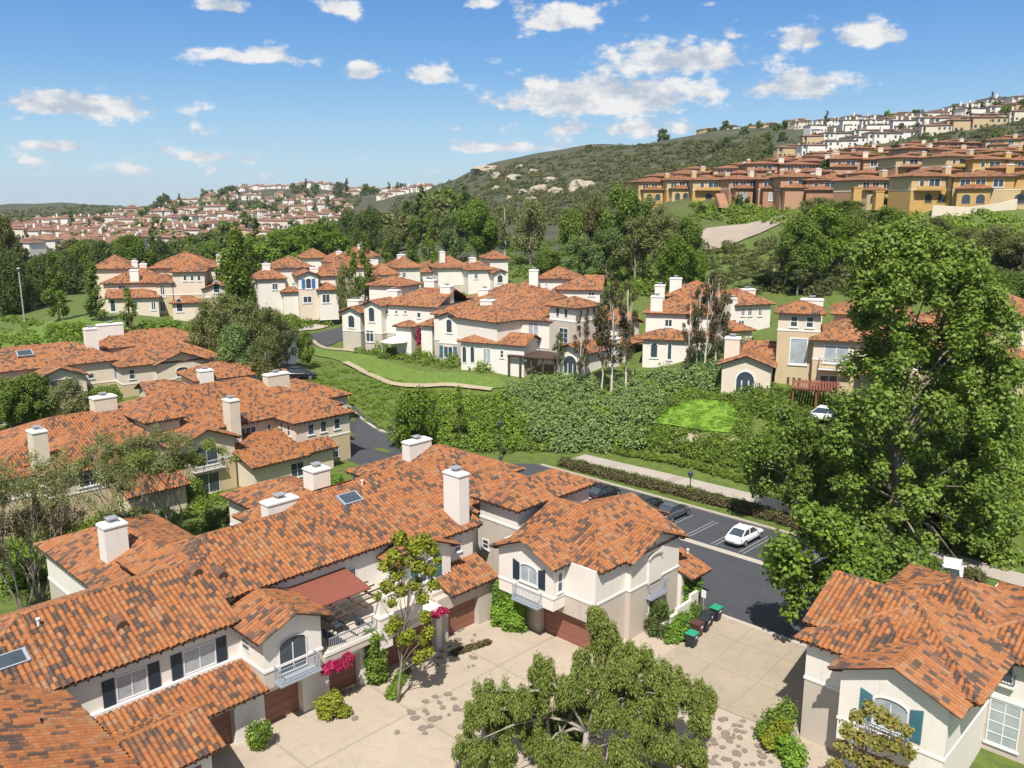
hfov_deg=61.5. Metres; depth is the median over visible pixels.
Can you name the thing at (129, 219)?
house
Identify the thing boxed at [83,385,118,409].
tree
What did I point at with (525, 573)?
window
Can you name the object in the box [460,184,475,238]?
tree
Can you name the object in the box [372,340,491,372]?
shrub bank
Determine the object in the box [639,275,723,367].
slope house
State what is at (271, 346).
tree
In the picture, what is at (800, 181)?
window
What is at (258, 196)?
house
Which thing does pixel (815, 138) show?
house
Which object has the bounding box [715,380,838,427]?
shrub bank
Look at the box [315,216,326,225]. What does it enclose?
tree
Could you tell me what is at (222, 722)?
garage door
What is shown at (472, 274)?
slope townhouses
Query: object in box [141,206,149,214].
tree
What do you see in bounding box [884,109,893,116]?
tree
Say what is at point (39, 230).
house
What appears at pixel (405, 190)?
house
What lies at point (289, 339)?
tree
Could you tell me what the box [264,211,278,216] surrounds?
house
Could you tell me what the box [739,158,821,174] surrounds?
hillside house
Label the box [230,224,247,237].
house
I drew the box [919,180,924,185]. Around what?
window
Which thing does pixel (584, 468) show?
hedge
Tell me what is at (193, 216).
house
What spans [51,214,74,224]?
house
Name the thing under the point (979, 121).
house
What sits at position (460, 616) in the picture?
garage door
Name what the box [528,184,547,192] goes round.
rock outcrop
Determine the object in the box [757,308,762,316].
window
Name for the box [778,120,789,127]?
tree
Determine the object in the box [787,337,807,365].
window
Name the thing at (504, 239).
tree
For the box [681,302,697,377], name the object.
tree
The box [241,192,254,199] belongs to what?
house
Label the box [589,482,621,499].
parked car
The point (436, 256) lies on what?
tree
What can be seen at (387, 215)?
tree
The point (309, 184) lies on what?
house
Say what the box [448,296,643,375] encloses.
tower house
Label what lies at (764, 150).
tree
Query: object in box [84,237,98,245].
tree
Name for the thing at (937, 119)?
house
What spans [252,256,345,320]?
slope townhouses
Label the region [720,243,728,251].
tree
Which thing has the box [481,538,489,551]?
window
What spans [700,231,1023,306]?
shrub bank
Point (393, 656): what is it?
garage door
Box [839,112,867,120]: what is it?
house
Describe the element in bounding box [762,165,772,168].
window
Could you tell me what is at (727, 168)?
hillside house
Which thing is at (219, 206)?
house
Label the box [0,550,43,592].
shrub
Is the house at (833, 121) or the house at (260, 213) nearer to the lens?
the house at (833, 121)
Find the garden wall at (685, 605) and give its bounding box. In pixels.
[660,590,698,637]
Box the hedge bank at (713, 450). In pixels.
[633,431,848,497]
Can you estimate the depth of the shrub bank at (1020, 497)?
88.67 m
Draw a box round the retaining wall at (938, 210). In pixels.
[931,199,1017,217]
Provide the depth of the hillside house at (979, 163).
210.11 m
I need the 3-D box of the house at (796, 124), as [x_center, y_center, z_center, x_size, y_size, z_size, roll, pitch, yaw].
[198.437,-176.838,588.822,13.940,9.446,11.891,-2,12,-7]
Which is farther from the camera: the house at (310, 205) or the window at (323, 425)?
the house at (310, 205)
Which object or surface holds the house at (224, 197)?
on the ground at (984, 757)
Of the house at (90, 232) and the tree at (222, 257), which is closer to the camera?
the tree at (222, 257)
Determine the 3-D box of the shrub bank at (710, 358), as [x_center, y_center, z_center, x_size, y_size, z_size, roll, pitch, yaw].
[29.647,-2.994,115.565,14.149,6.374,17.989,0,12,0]
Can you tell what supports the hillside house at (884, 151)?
on the ground at (984, 757)
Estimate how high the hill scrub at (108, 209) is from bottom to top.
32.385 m
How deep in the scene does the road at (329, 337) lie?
155.30 m
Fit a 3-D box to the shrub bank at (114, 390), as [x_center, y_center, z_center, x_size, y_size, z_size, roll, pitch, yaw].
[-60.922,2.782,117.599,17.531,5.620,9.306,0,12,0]
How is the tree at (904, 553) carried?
on the ground at (984, 757)
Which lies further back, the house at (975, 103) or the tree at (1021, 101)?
the house at (975, 103)
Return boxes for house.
[0,677,140,767]
[9,221,23,224]
[11,223,32,238]
[15,217,40,222]
[19,236,46,255]
[24,220,39,224]
[27,224,54,235]
[37,232,72,250]
[40,216,55,222]
[41,220,59,225]
[47,226,73,233]
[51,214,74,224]
[59,229,88,234]
[62,234,100,241]
[65,222,82,225]
[69,225,82,228]
[71,219,102,224]
[73,214,86,220]
[75,232,114,241]
[80,225,103,231]
[85,230,98,234]
[97,213,106,222]
[98,224,112,228]
[99,229,113,235]
[101,219,124,227]
[102,237,113,243]
[106,213,123,221]
[106,227,126,232]
[110,231,147,247]
[111,232,131,239]
[112,208,123,215]
[112,226,126,230]
[117,215,139,223]
[122,233,145,250]
[123,204,138,212]
[124,212,140,218]
[125,220,149,228]
[126,224,141,231]
[136,225,158,231]
[139,229,160,246]
[140,213,161,220]
[146,231,183,246]
[149,207,172,216]
[154,223,170,230]
[157,221,175,226]
[159,213,179,221]
[161,226,181,231]
[172,220,192,225]
[176,223,189,229]
[177,197,188,203]
[177,206,185,212]
[182,224,202,234]
[183,204,201,212]
[186,212,198,222]
[189,197,200,202]
[197,219,218,227]
[197,228,214,233]
[198,209,217,220]
[202,193,216,201]
[203,203,211,210]
[205,212,216,220]
[209,202,225,210]
[213,216,236,222]
[217,209,230,216]
[220,194,231,200]
[228,211,241,218]
[229,191,237,198]
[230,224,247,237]
[236,185,248,191]
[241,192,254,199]
[246,210,256,218]
[246,226,266,237]
[253,183,263,189]
[253,193,263,200]
[254,208,270,217]
[254,217,270,225]
[259,184,270,189]
[259,196,274,202]
[259,226,277,239]
[261,216,284,227]
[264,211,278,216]
[271,217,288,228]
[272,183,282,188]
[274,191,285,197]
[277,204,288,211]
[280,203,293,210]
[282,184,290,188]
[282,213,295,225]
[283,197,295,204]
[287,209,299,215]
[293,214,307,223]
[294,203,305,210]
[296,192,307,199]
[301,180,314,187]
[301,197,316,202]
[303,213,319,223]
[304,202,316,210]
[315,194,327,200]
[316,208,335,219]
[318,200,324,209]
[321,181,333,189]
[327,193,340,198]
[328,212,340,221]
[330,197,344,205]
[345,189,359,196]
[376,191,386,200]
[380,186,391,191]
[380,191,392,199]
[388,188,400,195]
[401,186,409,194]
[408,183,415,192]
[415,182,424,191]
[422,182,434,190]
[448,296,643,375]
[519,266,606,302]
[627,173,673,208]
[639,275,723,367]
[660,170,710,201]
[663,166,711,175]
[686,172,754,201]
[696,127,718,134]
[709,286,775,341]
[710,161,745,174]
[717,295,1023,408]
[718,170,771,203]
[719,123,740,129]
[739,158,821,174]
[746,124,756,127]
[753,169,831,208]
[757,121,777,127]
[761,154,805,160]
[768,167,843,210]
[769,143,799,157]
[782,117,811,128]
[790,118,811,129]
[793,563,1023,767]
[796,142,841,154]
[796,154,840,163]
[799,133,822,142]
[802,151,853,158]
[803,121,826,135]
[803,171,853,205]
[806,148,840,154]
[813,117,838,125]
[820,128,851,140]
[821,135,858,149]
[824,151,888,173]
[831,169,897,209]
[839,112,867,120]
[839,116,860,130]
[840,143,890,151]
[844,147,892,155]
[846,131,866,145]
[852,129,894,134]
[859,115,892,128]
[861,126,902,144]
[863,120,889,130]
[867,113,879,118]
[875,151,934,174]
[883,111,910,116]
[885,113,917,119]
[886,143,946,155]
[886,165,967,216]
[889,116,915,129]
[889,140,930,147]
[891,127,917,138]
[913,112,952,125]
[914,108,949,117]
[914,292,1023,350]
[917,121,952,136]
[919,149,985,171]
[924,138,981,147]
[927,144,990,154]
[930,113,969,123]
[941,117,991,132]
[943,102,976,110]
[950,163,1023,209]
[954,103,985,115]
[962,112,1007,129]
[963,151,1023,172]
[969,100,984,106]
[975,94,1004,106]
[976,146,1023,155]
[977,108,1006,116]
[980,134,1023,148]
[984,105,1005,112]
[1002,102,1020,109]
[1004,95,1023,103]
[1005,107,1023,121]
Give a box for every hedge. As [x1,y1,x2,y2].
[557,456,990,582]
[606,446,1023,565]
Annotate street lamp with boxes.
[16,267,25,320]
[497,421,502,460]
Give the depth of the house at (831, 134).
446.73 m
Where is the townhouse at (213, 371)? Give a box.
[134,358,287,396]
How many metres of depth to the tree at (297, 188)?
1116.17 m
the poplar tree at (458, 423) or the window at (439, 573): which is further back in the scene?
the poplar tree at (458, 423)
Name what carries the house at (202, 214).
on the ground at (984, 757)
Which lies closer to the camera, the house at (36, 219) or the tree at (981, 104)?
the tree at (981, 104)
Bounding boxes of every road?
[261,326,342,379]
[346,401,846,643]
[701,211,790,248]
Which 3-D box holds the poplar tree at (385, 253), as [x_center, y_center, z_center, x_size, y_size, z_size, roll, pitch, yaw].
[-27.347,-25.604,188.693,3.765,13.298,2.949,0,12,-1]
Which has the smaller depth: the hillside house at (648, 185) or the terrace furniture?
the terrace furniture
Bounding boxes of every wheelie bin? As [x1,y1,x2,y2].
[684,629,699,647]
[690,619,704,636]
[697,614,711,631]
[700,609,714,625]
[709,603,722,620]
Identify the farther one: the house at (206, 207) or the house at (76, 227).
the house at (206, 207)
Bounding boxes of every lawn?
[1,317,215,350]
[310,346,506,387]
[527,264,595,282]
[655,397,740,432]
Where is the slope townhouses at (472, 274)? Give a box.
[428,250,510,294]
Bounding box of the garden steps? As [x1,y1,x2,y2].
[715,193,728,207]
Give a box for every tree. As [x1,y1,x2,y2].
[0,215,27,275]
[0,246,42,316]
[0,375,28,427]
[0,433,144,559]
[0,456,97,608]
[0,501,89,602]
[12,370,59,422]
[16,234,22,246]
[20,248,35,265]
[21,217,33,221]
[24,252,61,306]
[39,251,69,320]
[42,375,90,416]
[46,237,79,253]
[53,423,197,517]
[54,210,66,215]
[54,248,86,294]
[67,207,74,221]
[68,238,93,277]
[72,231,85,235]
[81,262,107,320]
[82,238,114,278]
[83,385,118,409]
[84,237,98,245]
[91,215,104,221]
[97,209,110,215]
[101,436,239,526]
[110,230,121,235]
[111,233,155,266]
[117,286,138,329]
[131,220,143,227]
[138,210,146,218]
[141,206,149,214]
[146,219,157,243]
[147,229,154,249]
[147,238,177,265]
[151,216,162,222]
[152,193,172,207]
[163,203,176,208]
[167,240,176,253]
[168,205,177,213]
[170,239,183,253]
[171,229,176,240]
[177,233,198,251]
[178,214,191,221]
[181,243,202,256]
[186,297,219,349]
[195,231,213,247]
[198,223,209,230]
[198,239,222,260]
[200,189,208,199]
[203,288,248,352]
[209,235,231,252]
[211,220,230,236]
[213,248,234,283]
[214,233,225,240]
[214,320,257,365]
[216,189,227,197]
[221,224,258,316]
[225,201,243,211]
[226,185,237,192]
[228,299,265,352]
[229,220,238,226]
[238,211,252,218]
[238,213,252,228]
[244,195,251,209]
[244,234,265,270]
[245,217,261,239]
[248,335,284,379]
[250,303,288,365]
[253,228,302,266]
[259,203,273,211]
[278,207,288,213]
[278,319,298,366]
[283,224,322,258]
[287,219,300,226]
[291,184,309,192]
[296,329,314,368]
[298,220,356,254]
[310,183,319,190]
[311,186,318,193]
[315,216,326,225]
[325,196,329,208]
[329,205,340,213]
[330,200,336,212]
[332,181,343,190]
[332,188,347,197]
[333,203,359,237]
[334,261,355,317]
[343,178,348,193]
[344,245,352,256]
[347,204,386,251]
[348,250,363,302]
[357,230,373,301]
[358,210,382,215]
[360,183,372,195]
[370,185,378,192]
[372,529,441,702]
[374,225,404,260]
[378,210,393,226]
[381,238,390,262]
[384,414,408,440]
[388,212,420,247]
[389,211,413,238]
[391,384,441,451]
[394,182,404,188]
[394,199,422,219]
[398,200,410,216]
[406,216,420,262]
[411,185,425,238]
[414,192,430,242]
[419,194,451,217]
[419,197,436,261]
[425,211,453,240]
[430,248,447,262]
[433,188,441,197]
[436,210,467,258]
[438,200,472,228]
[439,185,458,202]
[450,385,466,441]
[450,602,720,767]
[453,198,474,213]
[454,192,461,201]
[455,198,500,259]
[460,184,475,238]
[493,205,512,254]
[510,197,547,264]
[532,249,562,271]
[552,332,565,370]
[557,207,583,244]
[562,232,596,272]
[572,314,590,385]
[577,196,613,258]
[584,144,593,151]
[589,226,629,276]
[591,294,613,394]
[594,272,628,397]
[598,183,651,246]
[611,215,658,277]
[616,281,637,390]
[638,195,670,253]
[641,211,683,279]
[655,235,697,288]
[657,128,670,141]
[674,215,703,283]
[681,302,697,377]
[688,248,708,282]
[688,284,710,364]
[695,205,707,213]
[696,271,722,366]
[704,277,730,360]
[712,142,722,150]
[715,290,732,353]
[719,120,732,129]
[720,136,731,144]
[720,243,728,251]
[732,189,749,204]
[735,396,841,509]
[736,283,756,290]
[739,126,749,134]
[750,270,770,281]
[756,120,763,127]
[757,493,896,623]
[758,262,781,285]
[761,146,768,156]
[764,131,773,140]
[765,143,772,156]
[765,245,793,286]
[771,123,780,131]
[775,211,834,289]
[776,131,787,141]
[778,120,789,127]
[787,258,814,295]
[797,196,837,218]
[802,202,849,277]
[815,216,1023,570]
[820,158,830,169]
[825,212,864,264]
[827,699,918,767]
[829,200,865,216]
[845,208,877,240]
[863,205,910,234]
[866,535,954,583]
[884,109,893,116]
[897,123,908,128]
[917,216,954,239]
[942,226,982,249]
[961,266,1004,285]
[966,103,971,115]
[967,223,1017,263]
[977,101,986,107]
[991,100,1004,104]
[996,270,1023,297]
[999,231,1023,267]
[1000,104,1015,113]
[1018,98,1023,108]
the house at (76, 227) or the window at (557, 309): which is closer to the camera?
the window at (557, 309)
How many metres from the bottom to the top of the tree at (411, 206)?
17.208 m
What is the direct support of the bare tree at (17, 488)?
on the ground at (984, 757)
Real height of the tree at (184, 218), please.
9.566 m
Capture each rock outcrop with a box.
[470,164,496,174]
[491,172,500,177]
[505,174,521,180]
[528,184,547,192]
[543,177,556,181]
[547,187,562,193]
[568,179,594,191]
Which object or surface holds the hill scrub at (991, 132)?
on the ground at (984, 757)
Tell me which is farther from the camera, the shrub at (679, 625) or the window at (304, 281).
the window at (304, 281)
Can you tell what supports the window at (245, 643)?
in the townhouse row at (152, 640)
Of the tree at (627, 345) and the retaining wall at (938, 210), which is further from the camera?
the retaining wall at (938, 210)
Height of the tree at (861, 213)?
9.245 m
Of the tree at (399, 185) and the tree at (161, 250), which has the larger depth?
the tree at (399, 185)
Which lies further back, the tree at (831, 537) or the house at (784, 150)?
the house at (784, 150)
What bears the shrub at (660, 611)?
on the court
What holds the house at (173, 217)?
on the ground at (984, 757)
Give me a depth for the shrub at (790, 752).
47.65 m
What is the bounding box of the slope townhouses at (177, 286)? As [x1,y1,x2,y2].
[89,251,229,320]
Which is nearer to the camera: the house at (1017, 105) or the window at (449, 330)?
the window at (449, 330)
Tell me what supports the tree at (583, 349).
on the ground at (984, 757)
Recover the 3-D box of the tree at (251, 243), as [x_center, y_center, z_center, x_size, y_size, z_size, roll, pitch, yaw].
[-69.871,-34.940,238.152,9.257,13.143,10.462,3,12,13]
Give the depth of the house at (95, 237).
409.06 m
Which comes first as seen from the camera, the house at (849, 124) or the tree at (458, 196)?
the tree at (458, 196)
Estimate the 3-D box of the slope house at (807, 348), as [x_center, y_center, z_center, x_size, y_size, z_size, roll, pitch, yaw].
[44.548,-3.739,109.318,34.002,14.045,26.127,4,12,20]
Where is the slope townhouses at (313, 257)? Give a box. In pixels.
[297,243,380,266]
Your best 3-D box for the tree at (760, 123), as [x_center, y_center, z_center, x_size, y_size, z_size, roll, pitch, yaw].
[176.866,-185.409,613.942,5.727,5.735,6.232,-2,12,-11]
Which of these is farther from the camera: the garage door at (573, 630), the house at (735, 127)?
the house at (735, 127)
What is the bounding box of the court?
[211,611,850,767]
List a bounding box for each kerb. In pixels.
[348,405,393,434]
[541,464,867,555]
[680,538,811,577]
[721,614,806,646]
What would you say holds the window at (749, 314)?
in the slope house at (749, 309)
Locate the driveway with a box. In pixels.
[653,616,806,735]
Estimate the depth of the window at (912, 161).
223.66 m
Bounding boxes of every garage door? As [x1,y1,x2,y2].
[209,710,231,743]
[264,681,298,722]
[329,654,355,691]
[385,621,431,666]
[448,598,473,634]
[544,608,591,648]
[857,748,899,767]
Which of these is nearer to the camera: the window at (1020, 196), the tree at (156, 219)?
the window at (1020, 196)
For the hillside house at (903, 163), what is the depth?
224.03 m
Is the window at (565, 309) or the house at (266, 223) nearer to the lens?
the window at (565, 309)
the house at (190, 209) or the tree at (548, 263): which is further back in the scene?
the house at (190, 209)
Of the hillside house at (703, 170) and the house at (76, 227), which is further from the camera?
the house at (76, 227)
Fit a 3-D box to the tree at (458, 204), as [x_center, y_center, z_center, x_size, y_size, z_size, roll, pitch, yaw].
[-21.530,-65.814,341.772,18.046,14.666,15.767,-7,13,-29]
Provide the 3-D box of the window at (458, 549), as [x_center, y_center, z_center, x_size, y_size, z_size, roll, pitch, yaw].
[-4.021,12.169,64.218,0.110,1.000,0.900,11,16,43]
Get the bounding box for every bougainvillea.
[320,651,354,675]
[416,327,421,350]
[429,606,449,620]
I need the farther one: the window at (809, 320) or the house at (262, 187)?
the house at (262, 187)
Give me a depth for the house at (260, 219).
643.77 m
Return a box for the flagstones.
[335,628,773,767]
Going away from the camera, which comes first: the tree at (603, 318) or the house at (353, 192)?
the tree at (603, 318)
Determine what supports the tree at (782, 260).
on the ground at (984, 757)
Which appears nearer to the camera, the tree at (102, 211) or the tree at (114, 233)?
the tree at (114, 233)
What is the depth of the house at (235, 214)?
766.61 m
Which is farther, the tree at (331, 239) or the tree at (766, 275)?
the tree at (331, 239)
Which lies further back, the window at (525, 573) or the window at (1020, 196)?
the window at (1020, 196)
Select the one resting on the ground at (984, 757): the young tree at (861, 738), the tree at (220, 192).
the tree at (220, 192)
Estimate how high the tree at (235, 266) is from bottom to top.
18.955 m
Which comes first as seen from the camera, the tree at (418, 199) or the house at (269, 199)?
the tree at (418, 199)
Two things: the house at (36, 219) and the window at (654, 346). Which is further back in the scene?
the house at (36, 219)
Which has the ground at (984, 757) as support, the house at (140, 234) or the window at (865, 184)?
the house at (140, 234)
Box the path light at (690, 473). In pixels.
[687,470,693,486]
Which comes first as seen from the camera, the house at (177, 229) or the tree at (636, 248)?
the tree at (636, 248)
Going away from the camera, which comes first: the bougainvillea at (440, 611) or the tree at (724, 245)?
the bougainvillea at (440, 611)
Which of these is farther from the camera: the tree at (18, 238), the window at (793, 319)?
the tree at (18, 238)
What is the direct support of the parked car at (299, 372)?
on the road at (329, 337)
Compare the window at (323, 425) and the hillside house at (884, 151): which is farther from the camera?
the hillside house at (884, 151)
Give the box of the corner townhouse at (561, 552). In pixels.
[469,468,712,656]
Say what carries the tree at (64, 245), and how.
on the ground at (984, 757)
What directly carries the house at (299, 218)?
on the ground at (984, 757)
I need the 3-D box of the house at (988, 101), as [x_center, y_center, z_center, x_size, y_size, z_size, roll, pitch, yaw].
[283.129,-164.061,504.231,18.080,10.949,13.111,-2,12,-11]
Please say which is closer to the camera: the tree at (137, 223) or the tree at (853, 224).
the tree at (853, 224)
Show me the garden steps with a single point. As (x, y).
(721, 201)
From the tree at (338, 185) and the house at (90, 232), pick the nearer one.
the house at (90, 232)
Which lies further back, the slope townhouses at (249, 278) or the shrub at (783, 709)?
the slope townhouses at (249, 278)
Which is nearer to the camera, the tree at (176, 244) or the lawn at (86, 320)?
the lawn at (86, 320)
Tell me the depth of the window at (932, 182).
184.18 m
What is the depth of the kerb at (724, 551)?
75.97 m
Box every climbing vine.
[360,627,401,685]
[489,578,528,633]
[682,577,703,602]
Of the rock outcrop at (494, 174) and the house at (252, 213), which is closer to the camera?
the rock outcrop at (494, 174)
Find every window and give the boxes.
[45,379,75,391]
[78,471,99,488]
[87,373,94,379]
[101,661,160,708]
[109,299,116,312]
[128,369,135,379]
[151,301,156,310]
[160,285,165,297]
[160,301,166,312]
[170,635,227,680]
[176,298,183,312]
[176,367,187,377]
[195,445,219,468]
[197,470,220,493]
[213,281,219,293]
[241,426,255,434]
[241,636,249,653]
[272,283,277,290]
[278,633,307,675]
[287,425,290,436]
[290,461,303,477]
[301,278,314,289]
[303,296,311,303]
[307,423,315,436]
[320,421,327,433]
[322,294,329,303]
[333,418,340,430]
[333,443,339,458]
[348,315,355,328]
[348,567,356,575]
[366,330,374,342]
[368,307,375,322]
[411,554,441,583]
[416,312,421,318]
[439,345,456,358]
[446,319,452,333]
[453,539,462,554]
[462,345,466,362]
[470,345,474,362]
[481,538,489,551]
[483,348,491,363]
[497,275,502,283]
[499,350,504,358]
[513,558,544,590]
[528,322,539,336]
[556,307,559,316]
[556,571,563,595]
[559,327,567,344]
[563,355,577,374]
[564,308,567,317]
[579,309,582,317]
[587,292,595,296]
[642,183,648,188]
[647,597,658,614]
[649,343,657,358]
[655,193,660,200]
[664,319,672,327]
[666,343,671,360]
[674,192,679,199]
[705,192,711,199]
[708,182,718,186]
[734,370,755,392]
[740,308,745,316]
[747,308,752,316]
[749,181,754,187]
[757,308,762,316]
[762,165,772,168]
[763,181,771,186]
[768,192,773,200]
[786,376,789,384]
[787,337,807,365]
[789,316,798,327]
[797,179,805,184]
[805,316,813,328]
[819,375,837,390]
[822,345,849,364]
[824,182,833,187]
[845,160,855,164]
[859,687,923,744]
[862,182,869,188]
[870,161,877,166]
[883,182,888,188]
[909,159,918,163]
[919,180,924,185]
[924,193,932,202]
[928,179,940,185]
[936,193,944,202]
[959,158,967,163]
[959,179,970,186]
[960,194,970,203]
[975,179,986,184]
[975,194,985,203]
[983,694,1023,755]
[989,161,1000,166]
[992,179,1004,187]
[1001,666,1014,686]
[1014,193,1023,203]
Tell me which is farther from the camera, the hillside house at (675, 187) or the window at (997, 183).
the hillside house at (675, 187)
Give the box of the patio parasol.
[381,336,406,342]
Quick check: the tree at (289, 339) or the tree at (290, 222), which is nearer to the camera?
the tree at (289, 339)
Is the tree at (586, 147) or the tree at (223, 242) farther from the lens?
the tree at (586, 147)
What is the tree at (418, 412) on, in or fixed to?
on the ground at (984, 757)
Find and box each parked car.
[286,366,316,379]
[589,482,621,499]
[638,494,664,506]
[658,501,690,521]
[725,523,763,547]
[805,405,833,420]
[939,556,966,576]
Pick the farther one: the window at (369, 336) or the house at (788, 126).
the house at (788, 126)
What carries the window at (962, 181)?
in the hillside house at (1001, 183)
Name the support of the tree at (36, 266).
on the ground at (984, 757)
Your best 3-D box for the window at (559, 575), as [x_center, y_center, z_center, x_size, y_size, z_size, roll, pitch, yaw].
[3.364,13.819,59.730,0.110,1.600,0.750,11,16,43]
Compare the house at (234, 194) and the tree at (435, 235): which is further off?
the house at (234, 194)
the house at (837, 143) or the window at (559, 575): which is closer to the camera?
the window at (559, 575)
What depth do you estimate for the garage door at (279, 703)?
52.22 m
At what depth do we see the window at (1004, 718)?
47.89 m
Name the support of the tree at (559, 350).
on the ground at (984, 757)
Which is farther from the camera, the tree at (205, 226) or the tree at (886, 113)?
the tree at (205, 226)
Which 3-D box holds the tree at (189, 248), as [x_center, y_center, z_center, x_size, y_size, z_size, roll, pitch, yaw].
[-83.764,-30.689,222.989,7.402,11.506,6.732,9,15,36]
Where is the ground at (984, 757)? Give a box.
[0,121,1023,767]
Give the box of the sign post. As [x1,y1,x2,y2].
[701,589,705,609]
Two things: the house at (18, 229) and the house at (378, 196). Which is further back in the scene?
the house at (378, 196)
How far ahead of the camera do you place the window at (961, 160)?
213.78 m
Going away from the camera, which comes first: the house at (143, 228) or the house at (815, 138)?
the house at (815, 138)
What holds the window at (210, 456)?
in the townhouse row at (276, 423)
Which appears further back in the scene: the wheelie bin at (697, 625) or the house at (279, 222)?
the house at (279, 222)
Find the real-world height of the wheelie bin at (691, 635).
1.116 m
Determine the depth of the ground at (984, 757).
143.05 m
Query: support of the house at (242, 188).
on the ground at (984, 757)
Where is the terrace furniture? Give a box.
[322,613,363,644]
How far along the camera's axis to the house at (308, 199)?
1024.30 m
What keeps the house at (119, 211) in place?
on the ground at (984, 757)
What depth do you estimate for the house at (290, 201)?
1029.36 m
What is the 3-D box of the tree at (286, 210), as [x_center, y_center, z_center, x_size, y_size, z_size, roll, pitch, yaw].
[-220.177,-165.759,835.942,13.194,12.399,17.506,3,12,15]
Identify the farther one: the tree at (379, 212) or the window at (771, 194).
the tree at (379, 212)
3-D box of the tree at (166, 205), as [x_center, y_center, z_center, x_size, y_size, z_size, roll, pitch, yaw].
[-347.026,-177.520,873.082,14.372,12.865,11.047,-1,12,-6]
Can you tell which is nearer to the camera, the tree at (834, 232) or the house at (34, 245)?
the tree at (834, 232)
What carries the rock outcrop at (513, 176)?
on the ground at (984, 757)
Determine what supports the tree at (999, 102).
on the ground at (984, 757)
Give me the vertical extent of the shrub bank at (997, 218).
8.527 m
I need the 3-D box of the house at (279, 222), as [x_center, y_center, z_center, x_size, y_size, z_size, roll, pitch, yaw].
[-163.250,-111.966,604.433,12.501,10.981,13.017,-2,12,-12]
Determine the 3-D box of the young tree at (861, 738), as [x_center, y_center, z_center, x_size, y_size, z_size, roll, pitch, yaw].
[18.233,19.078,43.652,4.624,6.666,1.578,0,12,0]
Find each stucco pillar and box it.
[850,187,862,202]
[872,191,884,209]
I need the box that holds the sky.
[0,0,1023,206]
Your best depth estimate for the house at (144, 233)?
454.75 m
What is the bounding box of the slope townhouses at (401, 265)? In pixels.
[329,248,432,302]
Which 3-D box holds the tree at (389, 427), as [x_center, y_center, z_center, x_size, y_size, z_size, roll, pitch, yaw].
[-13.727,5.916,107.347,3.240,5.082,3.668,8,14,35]
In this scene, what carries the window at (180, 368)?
in the townhouse row at (110, 353)
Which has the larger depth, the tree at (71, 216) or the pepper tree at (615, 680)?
the tree at (71, 216)
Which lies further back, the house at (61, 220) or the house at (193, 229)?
the house at (61, 220)
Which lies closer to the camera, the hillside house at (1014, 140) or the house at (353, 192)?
the hillside house at (1014, 140)
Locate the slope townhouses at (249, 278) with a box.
[216,260,254,291]
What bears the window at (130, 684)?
in the townhouse row at (152, 640)
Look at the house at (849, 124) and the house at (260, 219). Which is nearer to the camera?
the house at (849, 124)
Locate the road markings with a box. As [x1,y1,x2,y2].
[674,515,822,559]
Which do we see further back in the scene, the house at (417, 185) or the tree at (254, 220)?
the house at (417, 185)
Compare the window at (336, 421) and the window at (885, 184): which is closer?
the window at (336, 421)
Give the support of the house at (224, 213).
on the ground at (984, 757)
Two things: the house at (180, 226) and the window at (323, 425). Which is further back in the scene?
the house at (180, 226)
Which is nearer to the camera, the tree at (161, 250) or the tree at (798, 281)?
the tree at (798, 281)
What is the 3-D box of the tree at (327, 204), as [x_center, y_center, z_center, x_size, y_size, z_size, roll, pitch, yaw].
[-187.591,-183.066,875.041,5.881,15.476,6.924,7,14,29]
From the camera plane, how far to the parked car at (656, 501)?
85.86 m
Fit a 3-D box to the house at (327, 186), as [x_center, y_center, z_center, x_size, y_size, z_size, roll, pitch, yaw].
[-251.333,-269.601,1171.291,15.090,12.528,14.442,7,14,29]
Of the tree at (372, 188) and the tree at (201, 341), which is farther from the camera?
the tree at (372, 188)
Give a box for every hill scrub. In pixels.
[1,194,362,221]
[389,133,774,225]
[678,117,1023,167]
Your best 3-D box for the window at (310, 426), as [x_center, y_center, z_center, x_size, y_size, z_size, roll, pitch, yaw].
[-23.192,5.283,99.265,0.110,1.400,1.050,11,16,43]
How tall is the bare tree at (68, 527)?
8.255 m
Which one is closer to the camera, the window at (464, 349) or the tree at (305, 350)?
the window at (464, 349)
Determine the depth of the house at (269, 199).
1036.37 m
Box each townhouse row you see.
[0,321,220,424]
[0,369,354,538]
[0,434,526,767]
[338,276,567,378]
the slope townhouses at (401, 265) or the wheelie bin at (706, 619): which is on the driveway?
the wheelie bin at (706, 619)
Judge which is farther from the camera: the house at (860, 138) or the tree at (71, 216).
the tree at (71, 216)
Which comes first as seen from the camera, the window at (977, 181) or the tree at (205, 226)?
the window at (977, 181)
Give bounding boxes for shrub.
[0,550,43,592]
[104,506,147,519]
[143,506,178,524]
[186,476,205,501]
[204,505,230,529]
[245,716,273,751]
[313,688,353,721]
[330,473,344,484]
[384,663,411,700]
[450,639,491,656]
[643,598,672,639]
[661,609,693,644]
[689,599,705,618]
[753,695,798,742]
[760,715,793,752]
[772,730,810,767]
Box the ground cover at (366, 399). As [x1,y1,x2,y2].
[295,359,498,444]
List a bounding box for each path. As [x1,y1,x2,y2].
[286,320,340,331]
[312,339,355,351]
[343,361,492,389]
[571,454,1023,586]
[651,432,737,443]
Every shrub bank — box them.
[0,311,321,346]
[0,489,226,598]
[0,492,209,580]
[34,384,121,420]
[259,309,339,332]
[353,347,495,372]
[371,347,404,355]
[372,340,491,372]
[427,365,705,452]
[432,229,698,299]
[500,359,721,454]
[640,388,755,442]
[679,331,774,387]
[687,203,793,221]
[688,198,1023,235]
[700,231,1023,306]
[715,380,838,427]
[752,391,1023,539]

